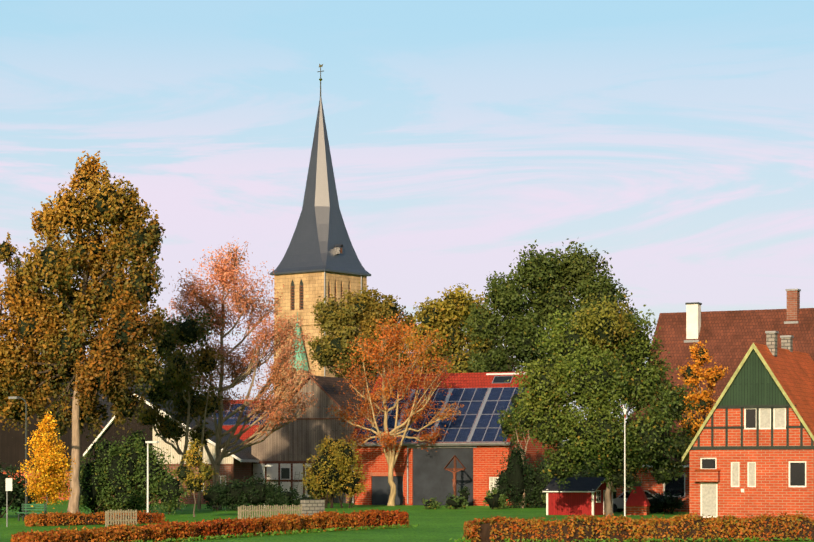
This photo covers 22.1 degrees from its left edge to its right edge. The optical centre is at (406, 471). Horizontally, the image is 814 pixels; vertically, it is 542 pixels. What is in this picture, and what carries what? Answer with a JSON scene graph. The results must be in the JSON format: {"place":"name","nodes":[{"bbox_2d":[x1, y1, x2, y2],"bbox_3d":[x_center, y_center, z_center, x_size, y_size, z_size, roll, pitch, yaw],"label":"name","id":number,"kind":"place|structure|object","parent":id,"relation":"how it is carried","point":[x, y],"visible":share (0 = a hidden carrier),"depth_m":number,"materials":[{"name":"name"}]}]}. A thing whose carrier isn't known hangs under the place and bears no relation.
{"place":"outdoors","nodes":[
{"label":"outdoors","id":0,"kind":"place"},
{"bbox_2d":[0,371,217,499],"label":"house","id":1,"kind":"structure","parent":0,"point":[12,446],"depth_m":194.60,"materials":[{"name":"wood"}]},
{"bbox_2d":[210,400,280,440],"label":"red roof house","id":2,"kind":"structure","parent":0,"point":[229,423],"depth_m":216.33,"materials":[{"name":"tile"}]},
{"bbox_2d":[243,375,374,502],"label":"barn","id":3,"kind":"structure","parent":0,"point":[287,451],"depth_m":174.20,"materials":[{"name":"paint"}]},
{"bbox_2d":[300,500,324,515],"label":"garden stone wall","id":4,"kind":"structure","parent":0,"point":[310,507],"depth_m":119.07,"materials":[{"name":"beige stone"}]},
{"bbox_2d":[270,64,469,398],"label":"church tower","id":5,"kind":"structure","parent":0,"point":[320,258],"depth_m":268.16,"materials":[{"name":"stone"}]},
{"bbox_2d":[0,500,813,541],"bbox_3d":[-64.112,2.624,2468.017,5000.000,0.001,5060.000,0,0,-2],"label":"ground","id":6,"kind":"structure","parent":0,"point":[442,523],"depth_m":113.70,"materials":[{"name":"green plant"}]},
{"bbox_2d":[6,478,11,526],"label":"road sign","id":7,"kind":"object","parent":6,"relation":"on","point":[8,484],"visible":1,"depth_m":98.35,"materials":[{"name":"metal"}]},
{"bbox_2d":[8,396,27,515],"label":"curved street lamp","id":8,"kind":"object","parent":6,"relation":"on","point":[16,397],"visible":0.94,"depth_m":113.28,"materials":[{"name":"metal"}]},
{"bbox_2d":[0,459,41,517],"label":"dark shrubs","id":9,"kind":"object","parent":6,"relation":"on","point":[16,496],"visible":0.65,"depth_m":117.46,"materials":[{"name":"green plant"}]},
{"bbox_2d":[17,503,46,520],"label":"green bench","id":10,"kind":"object","parent":6,"relation":"on","point":[44,506],"visible":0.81,"depth_m":110.45,"materials":[{"name":"green wood"}]},
{"bbox_2d":[15,411,75,511],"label":"tree","id":11,"kind":"object","parent":6,"relation":"on","point":[49,459],"visible":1,"depth_m":110.14,"materials":[{"name":"yellow plant"}]},
{"bbox_2d":[0,150,167,513],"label":"tall tree","id":12,"kind":"object","parent":6,"relation":"on","point":[112,296],"visible":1,"depth_m":122.80,"materials":[{"name":"orange plant"}]},
{"bbox_2d":[24,509,164,526],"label":"beech hedge","id":13,"kind":"object","parent":6,"relation":"on","point":[60,518],"visible":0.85,"depth_m":101.41,"materials":[{"name":"orange plant"}]},
{"bbox_2d":[105,509,136,526],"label":"picket fence","id":14,"kind":"object","parent":6,"relation":"on","point":[107,520],"visible":0.81,"depth_m":98.94,"materials":[{"name":"brown wood"}]},
{"bbox_2d":[64,429,191,514],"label":"garden shrubs","id":15,"kind":"object","parent":6,"relation":"on","point":[111,470],"visible":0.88,"depth_m":125.94,"materials":[{"name":"green plant"}]},
{"bbox_2d":[145,441,158,511],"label":"street lamp","id":16,"kind":"object","parent":6,"relation":"on","point":[147,442],"visible":0.83,"depth_m":110.47,"materials":[{"name":"white metal"}]},
{"bbox_2d":[83,394,258,503],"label":"house","id":17,"kind":"structure","parent":6,"relation":"on","point":[237,465],"depth_m":168.18,"materials":[{"name":"brick"}]},
{"bbox_2d":[133,308,223,509],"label":"tree","id":18,"kind":"object","parent":6,"relation":"on","point":[188,402],"visible":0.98,"depth_m":138.12,"materials":[{"name":"green plant"}]},
{"bbox_2d":[170,439,218,516],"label":"tree","id":19,"kind":"object","parent":6,"relation":"on","point":[194,482],"visible":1,"depth_m":118.29,"materials":[{"name":"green plant"}]},
{"bbox_2d":[10,509,418,541],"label":"beech hedge","id":20,"kind":"object","parent":6,"relation":"on","point":[220,529],"visible":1,"depth_m":82.04,"materials":[{"name":"orange plant"}]},
{"bbox_2d":[158,238,318,508],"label":"tree","id":21,"kind":"object","parent":6,"relation":"on","point":[276,378],"visible":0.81,"depth_m":143.06,"materials":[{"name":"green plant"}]},
{"bbox_2d":[201,472,314,510],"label":"evergreen shrubs","id":22,"kind":"object","parent":6,"relation":"on","point":[253,492],"visible":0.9,"depth_m":138.18,"materials":[{"name":"green plant"}]},
{"bbox_2d":[262,465,272,505],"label":"street lamp","id":23,"kind":"object","parent":6,"relation":"on","point":[264,470],"visible":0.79,"depth_m":148.51,"materials":[{"name":"white metal"}]},
{"bbox_2d":[238,504,301,518],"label":"picket fence","id":24,"kind":"object","parent":6,"relation":"on","point":[285,510],"visible":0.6,"depth_m":102.80,"materials":[{"name":"brown wood"}]},
{"bbox_2d":[300,433,367,507],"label":"yellow green shrub","id":25,"kind":"object","parent":6,"relation":"on","point":[331,470],"visible":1,"depth_m":148.24,"materials":[{"name":"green plant"}]},
{"bbox_2d":[308,282,418,380],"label":"tree","id":26,"kind":"object","parent":6,"relation":"on","point":[364,309],"visible":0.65,"depth_m":225.34,"materials":[{"name":"green plant"}]},
{"bbox_2d":[325,312,463,505],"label":"tree","id":27,"kind":"object","parent":6,"relation":"on","point":[415,413],"visible":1,"depth_m":158.16,"materials":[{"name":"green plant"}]},
{"bbox_2d":[400,283,502,373],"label":"tree","id":28,"kind":"object","parent":6,"relation":"on","point":[447,318],"visible":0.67,"depth_m":213.13,"materials":[{"name":"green plant"}]},
{"bbox_2d":[444,455,465,495],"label":"wooden cross","id":29,"kind":"object","parent":6,"relation":"on","point":[454,457],"visible":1,"depth_m":156.37,"materials":[{"name":"brown wood"}]},
{"bbox_2d":[348,372,562,505],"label":"brick building","id":30,"kind":"structure","parent":6,"relation":"on","point":[473,442],"depth_m":161.60,"materials":[{"name":"brick"}]},
{"bbox_2d":[458,485,469,504],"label":"bush","id":31,"kind":"object","parent":6,"relation":"on","point":[464,493],"visible":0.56,"depth_m":155.70,"materials":[{"name":"green plant"}]},
{"bbox_2d":[422,485,545,509],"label":"green shrubs","id":32,"kind":"object","parent":6,"relation":"on","point":[495,499],"visible":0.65,"depth_m":143.62,"materials":[{"name":"green plant"}]},
{"bbox_2d":[497,386,534,507],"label":"pale forked tree","id":33,"kind":"object","parent":6,"relation":"on","point":[509,426],"visible":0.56,"depth_m":148.99,"materials":[{"name":"green plant"}]},
{"bbox_2d":[492,440,545,507],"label":"conifers","id":34,"kind":"object","parent":6,"relation":"on","point":[513,479],"visible":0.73,"depth_m":148.67,"materials":[{"name":"green plant"}]},
{"bbox_2d":[459,238,641,408],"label":"tree","id":35,"kind":"object","parent":6,"relation":"on","point":[554,281],"visible":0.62,"depth_m":202.24,"materials":[{"name":"green plant"}]},
{"bbox_2d":[526,451,615,502],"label":"shrubs","id":36,"kind":"object","parent":6,"relation":"on","point":[538,479],"visible":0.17,"depth_m":148.80,"materials":[{"name":"green plant"}]},
{"bbox_2d":[543,477,616,514],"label":"shed","id":37,"kind":"structure","parent":6,"relation":"on","point":[582,495],"depth_m":125.00,"materials":[{"name":"wood"}]},
{"bbox_2d":[564,426,623,476],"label":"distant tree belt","id":38,"kind":"object","parent":6,"relation":"on","point":[590,470],"depth_m":323.82,"materials":[{"name":"green plant"}]},
{"bbox_2d":[507,291,703,515],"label":"green tree","id":39,"kind":"object","parent":6,"relation":"on","point":[596,386],"visible":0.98,"depth_m":117.24,"materials":[{"name":"green plant"}]},
{"bbox_2d":[622,405,627,515],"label":"street lamp","id":40,"kind":"object","parent":6,"relation":"on","point":[625,411],"visible":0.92,"depth_m":111.18,"materials":[{"name":"white metal"}]},
{"bbox_2d":[450,511,813,541],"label":"beech hedge","id":41,"kind":"object","parent":6,"relation":"on","point":[685,528],"visible":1,"depth_m":77.09,"materials":[{"name":"orange plant"}]},
{"bbox_2d":[626,482,650,514],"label":"shed","id":42,"kind":"structure","parent":6,"relation":"on","point":[637,503],"depth_m":124.80,"materials":[{"name":"wood"}]},
{"bbox_2d":[613,490,663,512],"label":"silver car","id":43,"kind":"object","parent":6,"relation":"on","point":[618,503],"visible":0.42,"depth_m":131.78,"materials":[{"name":"grey paint"}]},
{"bbox_2d":[616,412,708,511],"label":"house","id":44,"kind":"structure","parent":6,"relation":"on","point":[680,485],"depth_m":135.29,"materials":[{"name":"red brick"}]},
{"bbox_2d":[646,491,685,513],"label":"shrubs","id":45,"kind":"object","parent":6,"relation":"on","point":[666,501],"visible":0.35,"depth_m":129.07,"materials":[{"name":"green plant"}]},
{"bbox_2d":[674,340,727,438],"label":"orange tree","id":46,"kind":"object","parent":6,"relation":"on","point":[692,373],"visible":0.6,"depth_m":126.90,"materials":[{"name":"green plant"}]},
{"bbox_2d":[0,0,813,440],"label":"sky","id":47,"kind":"structure","parent":0,"point":[673,140],"materials":[{"name":"blue"}]},
{"bbox_2d":[637,289,813,412],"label":"house","id":48,"kind":"structure","parent":0,"point":[731,337],"depth_m":145.53,"materials":[{"name":"tile"}]},
{"bbox_2d":[682,331,813,518],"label":"half-timbered house","id":49,"kind":"structure","parent":0,"point":[749,451],"depth_m":116.62,"materials":[{"name":"brick"}]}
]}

